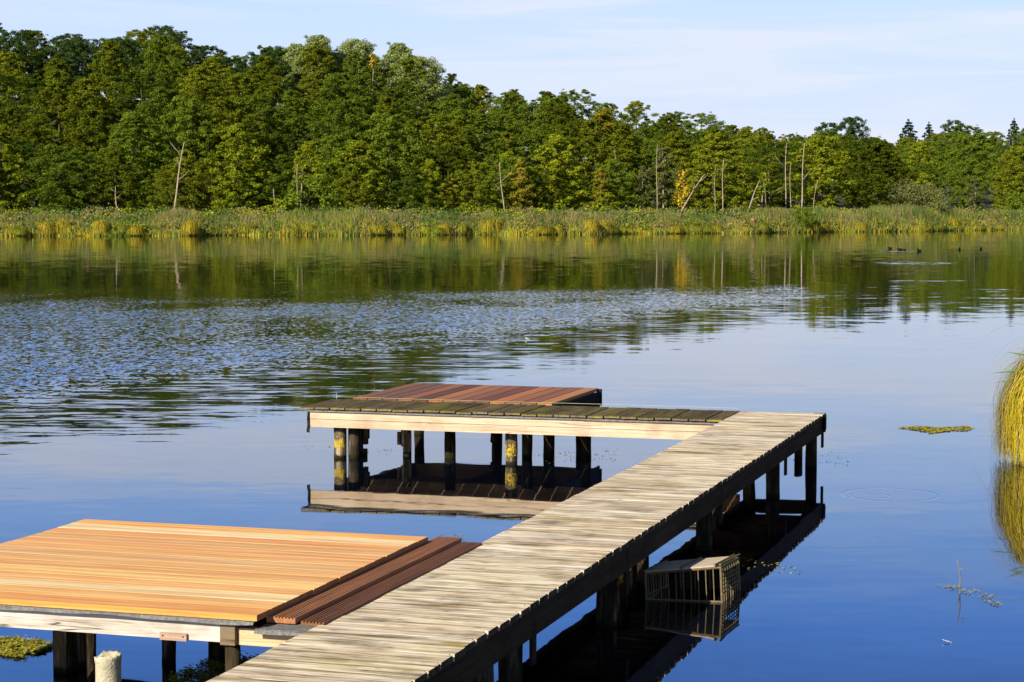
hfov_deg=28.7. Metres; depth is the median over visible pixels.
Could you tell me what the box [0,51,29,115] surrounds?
alder tree
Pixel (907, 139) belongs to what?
alder tree
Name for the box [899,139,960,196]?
broadleaf tree
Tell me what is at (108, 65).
alder tree
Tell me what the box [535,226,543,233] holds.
sedge tussock
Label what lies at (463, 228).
sedge tussock
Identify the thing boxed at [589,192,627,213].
shrub
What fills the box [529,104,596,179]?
alder tree
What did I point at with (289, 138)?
broadleaf tree
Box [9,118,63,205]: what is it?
alder tree
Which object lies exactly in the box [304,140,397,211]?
broadleaf tree
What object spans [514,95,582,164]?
broadleaf tree
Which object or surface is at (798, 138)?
broadleaf tree
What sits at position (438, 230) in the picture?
sedge tussock
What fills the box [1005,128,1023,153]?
broadleaf tree
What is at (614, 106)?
broadleaf tree
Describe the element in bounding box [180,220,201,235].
sedge tussock
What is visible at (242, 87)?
alder tree
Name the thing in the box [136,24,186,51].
oak tree
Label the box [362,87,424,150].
broadleaf tree
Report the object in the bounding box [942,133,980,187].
broadleaf tree
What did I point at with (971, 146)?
broadleaf tree
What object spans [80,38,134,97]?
oak tree
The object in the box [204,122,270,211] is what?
broadleaf tree
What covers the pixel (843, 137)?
broadleaf tree
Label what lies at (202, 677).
floating weed
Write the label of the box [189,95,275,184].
alder tree
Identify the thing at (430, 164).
broadleaf tree
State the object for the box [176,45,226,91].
oak tree
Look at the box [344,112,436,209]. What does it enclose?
broadleaf tree
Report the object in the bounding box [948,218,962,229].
sedge tussock
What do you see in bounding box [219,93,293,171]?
broadleaf tree
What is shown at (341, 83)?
broadleaf tree
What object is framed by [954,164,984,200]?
birch tree
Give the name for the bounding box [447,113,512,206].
broadleaf tree
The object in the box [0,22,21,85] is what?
broadleaf tree
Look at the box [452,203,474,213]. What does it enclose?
shrub
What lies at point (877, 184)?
tree
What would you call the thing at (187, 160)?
alder tree
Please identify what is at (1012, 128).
spruce tree
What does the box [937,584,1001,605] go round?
floating weed
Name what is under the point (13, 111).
alder tree
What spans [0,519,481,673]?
fishing platform
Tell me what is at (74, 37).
oak tree
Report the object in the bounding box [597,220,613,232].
sedge tussock
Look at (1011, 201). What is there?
shrub
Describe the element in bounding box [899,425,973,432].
floating weed
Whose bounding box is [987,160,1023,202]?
alder tree
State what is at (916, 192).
willow bush
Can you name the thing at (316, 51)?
alder tree
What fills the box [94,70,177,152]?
broadleaf tree
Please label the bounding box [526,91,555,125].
alder tree
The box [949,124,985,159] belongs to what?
broadleaf tree
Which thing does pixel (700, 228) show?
sedge tussock
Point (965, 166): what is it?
broadleaf tree
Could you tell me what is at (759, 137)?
alder tree
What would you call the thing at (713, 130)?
alder tree
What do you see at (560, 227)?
sedge tussock
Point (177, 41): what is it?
broadleaf tree
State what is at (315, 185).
shrub
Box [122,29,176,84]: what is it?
alder tree
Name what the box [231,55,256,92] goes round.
broadleaf tree
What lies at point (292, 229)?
sedge tussock
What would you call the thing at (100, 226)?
sedge tussock
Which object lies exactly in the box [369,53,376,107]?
birch tree
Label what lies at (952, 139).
broadleaf tree
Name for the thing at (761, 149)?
broadleaf tree
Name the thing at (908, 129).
spruce tree
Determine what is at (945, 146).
broadleaf tree
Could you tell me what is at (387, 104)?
alder tree
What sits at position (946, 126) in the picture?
oak tree
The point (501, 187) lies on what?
dead tree
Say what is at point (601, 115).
broadleaf tree
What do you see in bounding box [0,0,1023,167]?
sky
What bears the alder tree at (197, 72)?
on the ground
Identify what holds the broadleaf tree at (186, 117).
on the ground
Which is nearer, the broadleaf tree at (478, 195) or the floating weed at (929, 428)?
the floating weed at (929, 428)
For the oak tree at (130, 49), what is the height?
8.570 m
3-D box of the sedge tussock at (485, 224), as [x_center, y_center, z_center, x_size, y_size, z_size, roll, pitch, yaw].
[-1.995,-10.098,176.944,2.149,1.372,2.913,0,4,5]
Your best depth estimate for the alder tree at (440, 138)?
206.47 m
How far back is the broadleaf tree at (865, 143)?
314.40 m
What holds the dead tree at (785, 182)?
on the ground
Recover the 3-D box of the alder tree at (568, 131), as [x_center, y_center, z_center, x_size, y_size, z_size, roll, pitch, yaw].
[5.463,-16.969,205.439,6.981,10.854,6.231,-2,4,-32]
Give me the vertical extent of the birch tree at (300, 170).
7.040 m
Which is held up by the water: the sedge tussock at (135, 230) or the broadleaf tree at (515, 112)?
the sedge tussock at (135, 230)
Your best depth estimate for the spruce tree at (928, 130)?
402.20 m
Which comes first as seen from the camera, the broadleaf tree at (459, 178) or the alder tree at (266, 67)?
the broadleaf tree at (459, 178)
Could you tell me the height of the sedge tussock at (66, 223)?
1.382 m
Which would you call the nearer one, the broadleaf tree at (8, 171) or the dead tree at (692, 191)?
the broadleaf tree at (8, 171)
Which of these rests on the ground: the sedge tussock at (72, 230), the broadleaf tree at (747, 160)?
the broadleaf tree at (747, 160)
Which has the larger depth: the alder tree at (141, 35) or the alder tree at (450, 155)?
the alder tree at (141, 35)
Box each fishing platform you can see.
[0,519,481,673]
[300,383,739,464]
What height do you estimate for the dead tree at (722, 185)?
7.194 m
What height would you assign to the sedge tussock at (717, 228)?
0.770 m
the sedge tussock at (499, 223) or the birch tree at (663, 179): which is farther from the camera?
the birch tree at (663, 179)
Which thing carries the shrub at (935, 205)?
on the ground
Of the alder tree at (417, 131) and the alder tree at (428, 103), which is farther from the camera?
the alder tree at (428, 103)
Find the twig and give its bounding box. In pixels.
[957,559,963,592]
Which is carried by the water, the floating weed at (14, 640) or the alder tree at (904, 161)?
the floating weed at (14, 640)
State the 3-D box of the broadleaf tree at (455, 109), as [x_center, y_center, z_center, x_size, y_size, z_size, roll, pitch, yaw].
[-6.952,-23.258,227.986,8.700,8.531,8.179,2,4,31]
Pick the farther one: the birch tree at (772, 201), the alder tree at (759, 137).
the alder tree at (759, 137)
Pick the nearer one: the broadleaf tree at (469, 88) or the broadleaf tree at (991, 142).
the broadleaf tree at (469, 88)
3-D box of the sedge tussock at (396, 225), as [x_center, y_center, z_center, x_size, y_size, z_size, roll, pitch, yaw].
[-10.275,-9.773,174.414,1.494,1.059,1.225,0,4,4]
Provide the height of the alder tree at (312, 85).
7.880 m
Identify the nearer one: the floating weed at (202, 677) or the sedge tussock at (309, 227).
the floating weed at (202, 677)
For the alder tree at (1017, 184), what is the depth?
234.91 m
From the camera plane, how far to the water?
23.12 m
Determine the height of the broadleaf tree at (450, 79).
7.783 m
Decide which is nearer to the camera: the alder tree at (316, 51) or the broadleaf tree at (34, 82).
the broadleaf tree at (34, 82)
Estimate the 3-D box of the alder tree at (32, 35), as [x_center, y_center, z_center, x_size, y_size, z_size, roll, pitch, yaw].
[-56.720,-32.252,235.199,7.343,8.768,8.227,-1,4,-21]
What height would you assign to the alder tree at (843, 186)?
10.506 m
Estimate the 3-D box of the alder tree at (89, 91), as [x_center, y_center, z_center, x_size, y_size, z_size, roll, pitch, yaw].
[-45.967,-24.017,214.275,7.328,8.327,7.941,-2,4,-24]
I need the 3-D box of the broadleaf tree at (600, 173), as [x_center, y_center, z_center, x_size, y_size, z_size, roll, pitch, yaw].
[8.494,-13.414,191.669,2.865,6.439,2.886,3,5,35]
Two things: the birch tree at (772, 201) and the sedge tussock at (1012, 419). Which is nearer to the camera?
the sedge tussock at (1012, 419)
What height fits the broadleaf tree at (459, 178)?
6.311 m
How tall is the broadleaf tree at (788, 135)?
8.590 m
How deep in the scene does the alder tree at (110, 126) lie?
202.60 m
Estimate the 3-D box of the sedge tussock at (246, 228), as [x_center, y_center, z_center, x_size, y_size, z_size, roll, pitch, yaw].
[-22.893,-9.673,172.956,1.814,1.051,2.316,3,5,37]
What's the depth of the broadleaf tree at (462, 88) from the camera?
247.64 m
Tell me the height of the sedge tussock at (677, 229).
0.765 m
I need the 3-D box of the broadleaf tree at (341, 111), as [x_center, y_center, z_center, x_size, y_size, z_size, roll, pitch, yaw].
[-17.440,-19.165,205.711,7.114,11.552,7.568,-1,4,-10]
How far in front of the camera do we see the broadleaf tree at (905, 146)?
330.87 m
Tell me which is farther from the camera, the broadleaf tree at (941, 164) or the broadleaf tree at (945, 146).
the broadleaf tree at (945, 146)
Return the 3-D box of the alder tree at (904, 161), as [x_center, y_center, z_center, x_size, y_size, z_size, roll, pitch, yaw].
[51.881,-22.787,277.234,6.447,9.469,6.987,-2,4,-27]
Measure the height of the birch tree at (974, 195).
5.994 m
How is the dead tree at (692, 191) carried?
on the ground
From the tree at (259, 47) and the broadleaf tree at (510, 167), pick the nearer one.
the broadleaf tree at (510, 167)
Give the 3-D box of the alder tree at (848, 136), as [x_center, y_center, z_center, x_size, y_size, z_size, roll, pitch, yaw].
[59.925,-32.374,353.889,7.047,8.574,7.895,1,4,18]
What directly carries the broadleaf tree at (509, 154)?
on the ground
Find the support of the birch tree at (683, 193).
on the ground
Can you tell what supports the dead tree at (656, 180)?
on the ground
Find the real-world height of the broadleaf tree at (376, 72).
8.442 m
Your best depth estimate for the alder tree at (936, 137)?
380.69 m
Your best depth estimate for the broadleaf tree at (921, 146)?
262.82 m
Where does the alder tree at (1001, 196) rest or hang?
on the ground
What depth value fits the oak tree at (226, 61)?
233.25 m
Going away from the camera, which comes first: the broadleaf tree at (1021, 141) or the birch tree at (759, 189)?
the birch tree at (759, 189)
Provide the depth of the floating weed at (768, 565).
12.39 m
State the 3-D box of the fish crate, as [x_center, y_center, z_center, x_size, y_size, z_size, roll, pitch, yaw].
[1.038,1.397,11.448,0.513,0.335,0.435,1,4,12]
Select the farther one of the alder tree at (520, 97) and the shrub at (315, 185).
the alder tree at (520, 97)
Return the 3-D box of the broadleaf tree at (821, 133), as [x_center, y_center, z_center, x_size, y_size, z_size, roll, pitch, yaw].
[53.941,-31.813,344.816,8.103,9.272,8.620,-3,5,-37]
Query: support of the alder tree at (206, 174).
on the ground
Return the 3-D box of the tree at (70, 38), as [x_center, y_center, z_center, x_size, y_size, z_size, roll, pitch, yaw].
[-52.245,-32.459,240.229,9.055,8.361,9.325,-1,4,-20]
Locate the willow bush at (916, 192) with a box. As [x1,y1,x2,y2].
[859,178,952,215]
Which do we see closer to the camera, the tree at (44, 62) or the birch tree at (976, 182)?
the tree at (44, 62)
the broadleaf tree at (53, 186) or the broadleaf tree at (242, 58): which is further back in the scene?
the broadleaf tree at (242, 58)
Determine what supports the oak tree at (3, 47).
on the ground
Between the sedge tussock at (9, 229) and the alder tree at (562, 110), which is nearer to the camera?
the sedge tussock at (9, 229)
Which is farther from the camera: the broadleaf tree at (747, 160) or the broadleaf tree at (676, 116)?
the broadleaf tree at (676, 116)
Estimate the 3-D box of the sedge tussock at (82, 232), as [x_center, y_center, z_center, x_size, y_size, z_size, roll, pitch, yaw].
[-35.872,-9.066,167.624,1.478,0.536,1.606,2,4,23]
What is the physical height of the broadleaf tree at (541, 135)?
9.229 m
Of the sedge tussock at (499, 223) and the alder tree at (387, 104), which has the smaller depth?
the sedge tussock at (499, 223)
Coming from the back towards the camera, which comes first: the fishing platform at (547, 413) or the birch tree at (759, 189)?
the birch tree at (759, 189)
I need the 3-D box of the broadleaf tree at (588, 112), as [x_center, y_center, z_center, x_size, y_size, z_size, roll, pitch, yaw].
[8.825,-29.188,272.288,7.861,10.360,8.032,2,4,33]
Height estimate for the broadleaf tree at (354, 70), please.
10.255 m
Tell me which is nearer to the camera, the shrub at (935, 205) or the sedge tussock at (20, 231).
the sedge tussock at (20, 231)
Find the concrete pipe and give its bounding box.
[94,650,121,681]
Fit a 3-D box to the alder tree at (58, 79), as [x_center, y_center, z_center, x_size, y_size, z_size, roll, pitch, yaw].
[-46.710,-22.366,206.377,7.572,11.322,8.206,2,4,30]
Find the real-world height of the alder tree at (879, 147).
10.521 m
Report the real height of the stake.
1.154 m
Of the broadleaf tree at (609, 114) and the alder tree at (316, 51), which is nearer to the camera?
the alder tree at (316, 51)
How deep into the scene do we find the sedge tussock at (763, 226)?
188.51 m
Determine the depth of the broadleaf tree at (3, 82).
211.97 m
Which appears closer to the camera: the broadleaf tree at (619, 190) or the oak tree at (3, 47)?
the broadleaf tree at (619, 190)
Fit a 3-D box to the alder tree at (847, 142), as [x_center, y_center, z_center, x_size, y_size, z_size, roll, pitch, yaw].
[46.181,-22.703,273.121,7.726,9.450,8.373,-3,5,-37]
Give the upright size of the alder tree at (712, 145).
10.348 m
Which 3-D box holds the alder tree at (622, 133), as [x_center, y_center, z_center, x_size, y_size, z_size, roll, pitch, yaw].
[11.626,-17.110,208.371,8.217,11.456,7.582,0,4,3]
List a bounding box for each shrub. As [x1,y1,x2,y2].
[261,199,289,215]
[266,173,341,213]
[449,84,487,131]
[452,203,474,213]
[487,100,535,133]
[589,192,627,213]
[793,207,814,231]
[927,200,945,214]
[1002,191,1023,210]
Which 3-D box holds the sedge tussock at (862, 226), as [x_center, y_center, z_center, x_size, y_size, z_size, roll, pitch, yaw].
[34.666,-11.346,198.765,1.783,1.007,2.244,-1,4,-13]
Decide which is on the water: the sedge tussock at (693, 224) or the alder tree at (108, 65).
the sedge tussock at (693, 224)
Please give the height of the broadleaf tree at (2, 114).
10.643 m
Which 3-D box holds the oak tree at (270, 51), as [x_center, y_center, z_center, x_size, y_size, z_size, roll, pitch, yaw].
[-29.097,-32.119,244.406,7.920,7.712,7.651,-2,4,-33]
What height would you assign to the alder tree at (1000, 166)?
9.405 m
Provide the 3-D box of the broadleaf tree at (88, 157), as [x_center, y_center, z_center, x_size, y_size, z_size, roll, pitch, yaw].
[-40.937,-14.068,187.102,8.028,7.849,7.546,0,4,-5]
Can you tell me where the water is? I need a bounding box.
[0,230,1023,681]
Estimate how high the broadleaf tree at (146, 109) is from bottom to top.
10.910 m
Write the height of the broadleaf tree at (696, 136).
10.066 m
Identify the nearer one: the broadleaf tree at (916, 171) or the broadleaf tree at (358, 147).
the broadleaf tree at (358, 147)
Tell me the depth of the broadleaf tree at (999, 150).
328.77 m
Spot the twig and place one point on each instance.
(959, 585)
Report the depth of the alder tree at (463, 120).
215.26 m
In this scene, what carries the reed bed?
on the ground
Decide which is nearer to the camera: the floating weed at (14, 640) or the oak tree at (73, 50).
the floating weed at (14, 640)
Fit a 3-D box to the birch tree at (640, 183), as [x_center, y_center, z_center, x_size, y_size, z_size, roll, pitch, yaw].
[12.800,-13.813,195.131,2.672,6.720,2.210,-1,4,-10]
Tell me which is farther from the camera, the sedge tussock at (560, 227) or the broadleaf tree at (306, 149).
the broadleaf tree at (306, 149)
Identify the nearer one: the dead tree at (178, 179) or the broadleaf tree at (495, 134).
the dead tree at (178, 179)
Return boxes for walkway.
[206,411,826,681]
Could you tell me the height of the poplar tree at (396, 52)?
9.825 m
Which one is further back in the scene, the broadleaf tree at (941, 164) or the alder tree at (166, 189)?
the broadleaf tree at (941, 164)
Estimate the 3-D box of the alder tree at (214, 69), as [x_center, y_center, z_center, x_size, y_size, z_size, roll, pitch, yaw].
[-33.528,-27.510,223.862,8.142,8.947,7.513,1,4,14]
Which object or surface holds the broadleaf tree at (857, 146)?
on the ground
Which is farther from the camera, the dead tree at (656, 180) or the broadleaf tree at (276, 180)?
the dead tree at (656, 180)
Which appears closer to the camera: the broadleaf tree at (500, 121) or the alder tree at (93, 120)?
the alder tree at (93, 120)
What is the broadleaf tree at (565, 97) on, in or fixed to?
on the ground
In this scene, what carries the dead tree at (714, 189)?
on the ground
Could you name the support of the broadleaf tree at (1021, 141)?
on the ground
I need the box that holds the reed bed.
[0,203,1023,235]
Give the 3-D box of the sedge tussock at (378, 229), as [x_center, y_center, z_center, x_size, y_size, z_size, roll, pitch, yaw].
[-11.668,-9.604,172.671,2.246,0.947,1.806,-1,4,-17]
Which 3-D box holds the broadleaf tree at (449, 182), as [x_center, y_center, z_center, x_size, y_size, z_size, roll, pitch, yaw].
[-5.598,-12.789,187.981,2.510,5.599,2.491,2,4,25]
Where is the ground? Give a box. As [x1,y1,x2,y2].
[1,97,1009,235]
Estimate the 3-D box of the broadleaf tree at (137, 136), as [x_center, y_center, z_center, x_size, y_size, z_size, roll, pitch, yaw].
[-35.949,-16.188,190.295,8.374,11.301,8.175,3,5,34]
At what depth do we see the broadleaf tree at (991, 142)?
351.97 m
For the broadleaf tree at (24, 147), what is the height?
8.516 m
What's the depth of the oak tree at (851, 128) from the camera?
373.68 m
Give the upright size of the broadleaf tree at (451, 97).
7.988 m
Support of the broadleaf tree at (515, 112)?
on the ground
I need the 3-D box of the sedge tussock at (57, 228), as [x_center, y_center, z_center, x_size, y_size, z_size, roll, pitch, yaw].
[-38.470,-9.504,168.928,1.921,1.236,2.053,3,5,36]
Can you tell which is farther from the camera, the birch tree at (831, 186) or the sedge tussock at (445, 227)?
the birch tree at (831, 186)
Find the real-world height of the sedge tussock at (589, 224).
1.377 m
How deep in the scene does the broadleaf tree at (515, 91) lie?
262.32 m
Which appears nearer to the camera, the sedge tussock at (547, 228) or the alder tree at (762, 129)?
the sedge tussock at (547, 228)
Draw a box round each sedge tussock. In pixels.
[2,226,19,234]
[11,228,28,235]
[35,221,56,235]
[50,221,64,234]
[55,220,73,232]
[65,225,79,234]
[76,230,89,235]
[91,219,111,234]
[116,224,131,233]
[123,226,146,235]
[152,227,164,233]
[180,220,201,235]
[237,224,256,234]
[287,226,303,233]
[303,223,316,234]
[368,224,387,234]
[390,223,399,230]
[395,227,404,234]
[424,227,431,232]
[431,227,444,234]
[436,224,453,233]
[457,224,469,234]
[479,219,497,233]
[488,218,504,231]
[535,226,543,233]
[539,226,555,233]
[554,225,565,233]
[582,219,601,233]
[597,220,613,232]
[669,226,684,233]
[687,222,698,229]
[692,225,705,232]
[703,226,715,232]
[712,225,721,232]
[757,221,768,232]
[817,223,829,231]
[855,222,869,230]
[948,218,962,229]
[971,323,1023,463]
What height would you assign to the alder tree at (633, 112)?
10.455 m
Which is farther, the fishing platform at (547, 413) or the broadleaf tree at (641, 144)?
the broadleaf tree at (641, 144)
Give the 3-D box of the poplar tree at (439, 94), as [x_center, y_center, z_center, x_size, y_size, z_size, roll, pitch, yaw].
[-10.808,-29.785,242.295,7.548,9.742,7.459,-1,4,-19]
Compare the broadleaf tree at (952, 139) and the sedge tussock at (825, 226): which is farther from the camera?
the broadleaf tree at (952, 139)
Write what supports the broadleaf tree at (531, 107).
on the ground
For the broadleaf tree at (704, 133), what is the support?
on the ground
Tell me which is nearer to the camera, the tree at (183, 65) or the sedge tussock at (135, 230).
the sedge tussock at (135, 230)
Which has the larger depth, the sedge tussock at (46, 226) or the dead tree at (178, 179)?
the dead tree at (178, 179)
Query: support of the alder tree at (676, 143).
on the ground
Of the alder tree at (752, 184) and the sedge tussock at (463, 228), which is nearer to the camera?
the sedge tussock at (463, 228)
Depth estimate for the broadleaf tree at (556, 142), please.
191.66 m
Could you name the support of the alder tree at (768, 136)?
on the ground
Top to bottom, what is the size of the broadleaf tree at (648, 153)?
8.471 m
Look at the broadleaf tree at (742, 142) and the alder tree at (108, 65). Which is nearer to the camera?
the alder tree at (108, 65)
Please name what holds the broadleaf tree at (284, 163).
on the ground
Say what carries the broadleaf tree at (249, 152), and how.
on the ground
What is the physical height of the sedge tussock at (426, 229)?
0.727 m
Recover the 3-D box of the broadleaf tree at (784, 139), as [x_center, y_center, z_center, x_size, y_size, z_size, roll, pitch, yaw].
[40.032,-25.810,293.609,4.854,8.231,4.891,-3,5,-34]
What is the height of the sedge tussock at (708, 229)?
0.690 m
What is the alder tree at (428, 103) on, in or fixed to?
on the ground
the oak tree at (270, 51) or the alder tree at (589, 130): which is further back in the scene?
the oak tree at (270, 51)
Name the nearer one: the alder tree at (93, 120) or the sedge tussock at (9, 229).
the sedge tussock at (9, 229)
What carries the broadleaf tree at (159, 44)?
on the ground
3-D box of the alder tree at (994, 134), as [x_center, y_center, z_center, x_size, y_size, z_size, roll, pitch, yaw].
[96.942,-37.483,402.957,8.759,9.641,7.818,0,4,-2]
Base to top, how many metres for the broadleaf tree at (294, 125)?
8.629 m
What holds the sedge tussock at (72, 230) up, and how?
on the water
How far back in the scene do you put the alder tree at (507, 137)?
218.13 m
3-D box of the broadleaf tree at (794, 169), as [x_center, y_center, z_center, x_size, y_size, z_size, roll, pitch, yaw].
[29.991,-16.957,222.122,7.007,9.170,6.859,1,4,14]
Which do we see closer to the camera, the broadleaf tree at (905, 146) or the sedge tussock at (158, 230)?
the sedge tussock at (158, 230)
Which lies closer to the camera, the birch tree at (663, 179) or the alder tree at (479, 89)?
the birch tree at (663, 179)
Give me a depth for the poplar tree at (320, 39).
238.40 m
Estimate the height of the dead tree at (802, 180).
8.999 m
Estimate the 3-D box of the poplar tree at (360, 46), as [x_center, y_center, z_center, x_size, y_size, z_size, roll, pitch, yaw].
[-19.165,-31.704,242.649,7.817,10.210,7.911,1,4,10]
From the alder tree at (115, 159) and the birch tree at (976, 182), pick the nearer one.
the alder tree at (115, 159)
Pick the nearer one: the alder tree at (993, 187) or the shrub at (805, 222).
the shrub at (805, 222)
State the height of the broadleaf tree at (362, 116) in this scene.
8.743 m
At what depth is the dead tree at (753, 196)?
197.80 m
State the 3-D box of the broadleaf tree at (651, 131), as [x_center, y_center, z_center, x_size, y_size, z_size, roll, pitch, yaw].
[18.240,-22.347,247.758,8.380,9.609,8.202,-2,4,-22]
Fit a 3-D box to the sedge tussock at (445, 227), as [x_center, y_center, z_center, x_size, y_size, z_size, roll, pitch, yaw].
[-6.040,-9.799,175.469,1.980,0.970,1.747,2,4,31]
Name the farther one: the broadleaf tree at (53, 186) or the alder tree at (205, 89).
the alder tree at (205, 89)
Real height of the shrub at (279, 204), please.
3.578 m
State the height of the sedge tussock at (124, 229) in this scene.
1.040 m
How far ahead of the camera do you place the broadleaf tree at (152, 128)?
196.62 m
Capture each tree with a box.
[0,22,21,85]
[0,29,47,95]
[0,41,8,96]
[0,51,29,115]
[0,65,19,109]
[0,104,39,166]
[0,106,24,188]
[0,124,42,213]
[2,73,62,148]
[2,140,49,214]
[7,48,49,96]
[8,29,56,100]
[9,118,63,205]
[17,144,103,213]
[21,69,102,150]
[30,57,82,123]
[36,149,111,214]
[40,38,101,94]
[45,37,105,92]
[48,33,96,79]
[52,77,117,141]
[59,107,123,205]
[78,148,147,213]
[79,124,136,174]
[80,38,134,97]
[85,37,154,99]
[86,36,155,99]
[86,39,140,123]
[89,111,172,211]
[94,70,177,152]
[101,111,176,200]
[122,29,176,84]
[129,33,188,114]
[130,86,207,180]
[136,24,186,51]
[141,164,187,214]
[144,44,200,94]
[149,45,205,96]
[153,150,215,212]
[156,96,223,199]
[157,28,202,84]
[161,66,228,140]
[169,81,241,169]
[170,142,185,208]
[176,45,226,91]
[180,157,240,212]
[185,55,239,112]
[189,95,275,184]
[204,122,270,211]
[206,57,249,100]
[216,137,272,209]
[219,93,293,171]
[220,72,274,131]
[224,164,294,213]
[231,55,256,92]
[238,55,302,120]
[239,46,291,106]
[244,54,298,102]
[251,45,291,104]
[265,154,314,208]
[267,89,315,165]
[268,134,304,191]
[273,113,331,187]
[277,43,316,107]
[282,141,343,209]
[286,34,359,101]
[289,44,342,114]
[291,75,332,131]
[294,158,310,207]
[298,72,374,143]
[303,134,374,207]
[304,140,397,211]
[308,113,380,171]
[309,98,376,204]
[331,165,371,209]
[332,38,382,110]
[336,50,377,119]
[339,54,394,119]
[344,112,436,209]
[360,95,419,199]
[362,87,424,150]
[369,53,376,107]
[371,42,425,105]
[385,56,444,117]
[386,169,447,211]
[390,80,428,133]
[391,118,440,166]
[396,55,451,121]
[398,159,449,212]
[399,114,475,201]
[414,145,482,211]
[418,99,480,166]
[428,114,498,184]
[429,93,488,137]
[441,176,465,210]
[442,73,470,118]
[442,169,484,211]
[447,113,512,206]
[455,83,481,133]
[459,159,497,209]
[466,84,498,131]
[472,114,524,171]
[480,156,545,212]
[482,151,529,209]
[484,91,532,150]
[488,131,532,185]
[490,94,532,146]
[497,162,511,211]
[499,130,576,207]
[502,157,535,210]
[506,89,531,133]
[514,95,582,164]
[514,134,590,210]
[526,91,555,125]
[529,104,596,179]
[532,167,573,210]
[533,123,590,208]
[540,95,582,128]
[559,88,604,120]
[562,119,616,209]
[577,159,642,211]
[580,108,633,168]
[581,167,615,209]
[583,108,621,146]
[584,122,661,211]
[592,102,632,129]
[616,146,660,209]
[621,101,659,143]
[622,126,661,159]
[628,122,691,195]
[629,165,656,212]
[634,130,709,210]
[641,116,688,148]
[643,132,707,207]
[643,133,685,197]
[645,146,681,207]
[656,111,694,138]
[656,144,663,211]
[666,132,753,212]
[673,169,690,206]
[678,111,730,138]
[681,174,707,209]
[686,130,707,154]
[690,127,735,190]
[690,140,767,210]
[703,124,737,145]
[713,164,715,210]
[717,145,761,206]
[722,159,726,208]
[725,124,751,147]
[732,126,763,171]
[738,141,753,184]
[739,134,784,206]
[745,140,801,207]
[748,153,793,209]
[748,182,758,210]
[751,147,811,208]
[753,172,769,207]
[754,127,778,140]
[764,133,778,152]
[776,137,790,174]
[776,143,786,209]
[777,134,827,199]
[778,132,803,141]
[782,134,855,205]
[786,131,857,208]
[801,143,811,213]
[813,129,837,137]
[814,122,844,136]
[817,166,838,207]
[828,140,874,205]
[830,116,870,141]
[831,135,848,196]
[837,137,896,208]
[839,139,915,207]
[842,134,857,139]
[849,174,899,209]
[854,137,879,167]
[880,143,907,196]
[895,119,919,143]
[895,137,916,158]
[897,141,914,171]
[898,140,947,207]
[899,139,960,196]
[901,162,947,201]
[902,148,942,179]
[908,173,940,207]
[921,122,937,159]
[925,133,944,167]
[931,131,983,182]
[935,132,958,173]
[938,132,1000,203]
[939,159,992,210]
[940,120,965,142]
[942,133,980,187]
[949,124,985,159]
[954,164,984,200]
[962,178,987,211]
[969,137,1011,179]
[977,131,1008,154]
[984,142,1007,185]
[987,145,1023,211]
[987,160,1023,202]
[988,165,1023,206]
[994,145,1022,186]
[1001,118,1019,157]
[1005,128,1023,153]
[1006,133,1023,158]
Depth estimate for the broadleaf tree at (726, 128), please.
290.40 m
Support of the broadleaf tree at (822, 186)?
on the ground
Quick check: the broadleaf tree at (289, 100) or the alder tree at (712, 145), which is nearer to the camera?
the alder tree at (712, 145)
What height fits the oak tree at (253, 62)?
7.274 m
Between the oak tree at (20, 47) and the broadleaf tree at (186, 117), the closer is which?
the broadleaf tree at (186, 117)
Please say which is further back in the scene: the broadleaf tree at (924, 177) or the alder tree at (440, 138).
the broadleaf tree at (924, 177)
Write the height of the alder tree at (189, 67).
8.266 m
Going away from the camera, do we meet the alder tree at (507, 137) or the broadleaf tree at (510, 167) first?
the broadleaf tree at (510, 167)
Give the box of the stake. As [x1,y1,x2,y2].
[794,447,802,459]
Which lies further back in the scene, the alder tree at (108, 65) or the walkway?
the alder tree at (108, 65)
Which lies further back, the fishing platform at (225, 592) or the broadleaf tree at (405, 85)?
the broadleaf tree at (405, 85)
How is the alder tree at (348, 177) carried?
on the ground
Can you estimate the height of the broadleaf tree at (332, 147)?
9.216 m
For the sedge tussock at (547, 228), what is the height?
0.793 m
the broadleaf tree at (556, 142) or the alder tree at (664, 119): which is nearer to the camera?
the broadleaf tree at (556, 142)
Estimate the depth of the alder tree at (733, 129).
311.32 m
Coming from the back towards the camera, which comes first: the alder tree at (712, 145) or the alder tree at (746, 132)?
the alder tree at (746, 132)
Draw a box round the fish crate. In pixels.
[644,553,740,602]
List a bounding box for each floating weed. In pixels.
[0,635,52,657]
[167,650,259,681]
[742,559,796,573]
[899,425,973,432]
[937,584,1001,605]
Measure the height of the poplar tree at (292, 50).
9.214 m
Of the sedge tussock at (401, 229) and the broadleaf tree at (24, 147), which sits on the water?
the sedge tussock at (401, 229)
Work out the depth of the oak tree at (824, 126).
366.70 m
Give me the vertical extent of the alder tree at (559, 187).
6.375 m
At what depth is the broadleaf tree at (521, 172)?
188.04 m
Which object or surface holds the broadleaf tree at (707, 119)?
on the ground
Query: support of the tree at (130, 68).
on the ground
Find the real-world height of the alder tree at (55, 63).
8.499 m
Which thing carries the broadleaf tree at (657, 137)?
on the ground

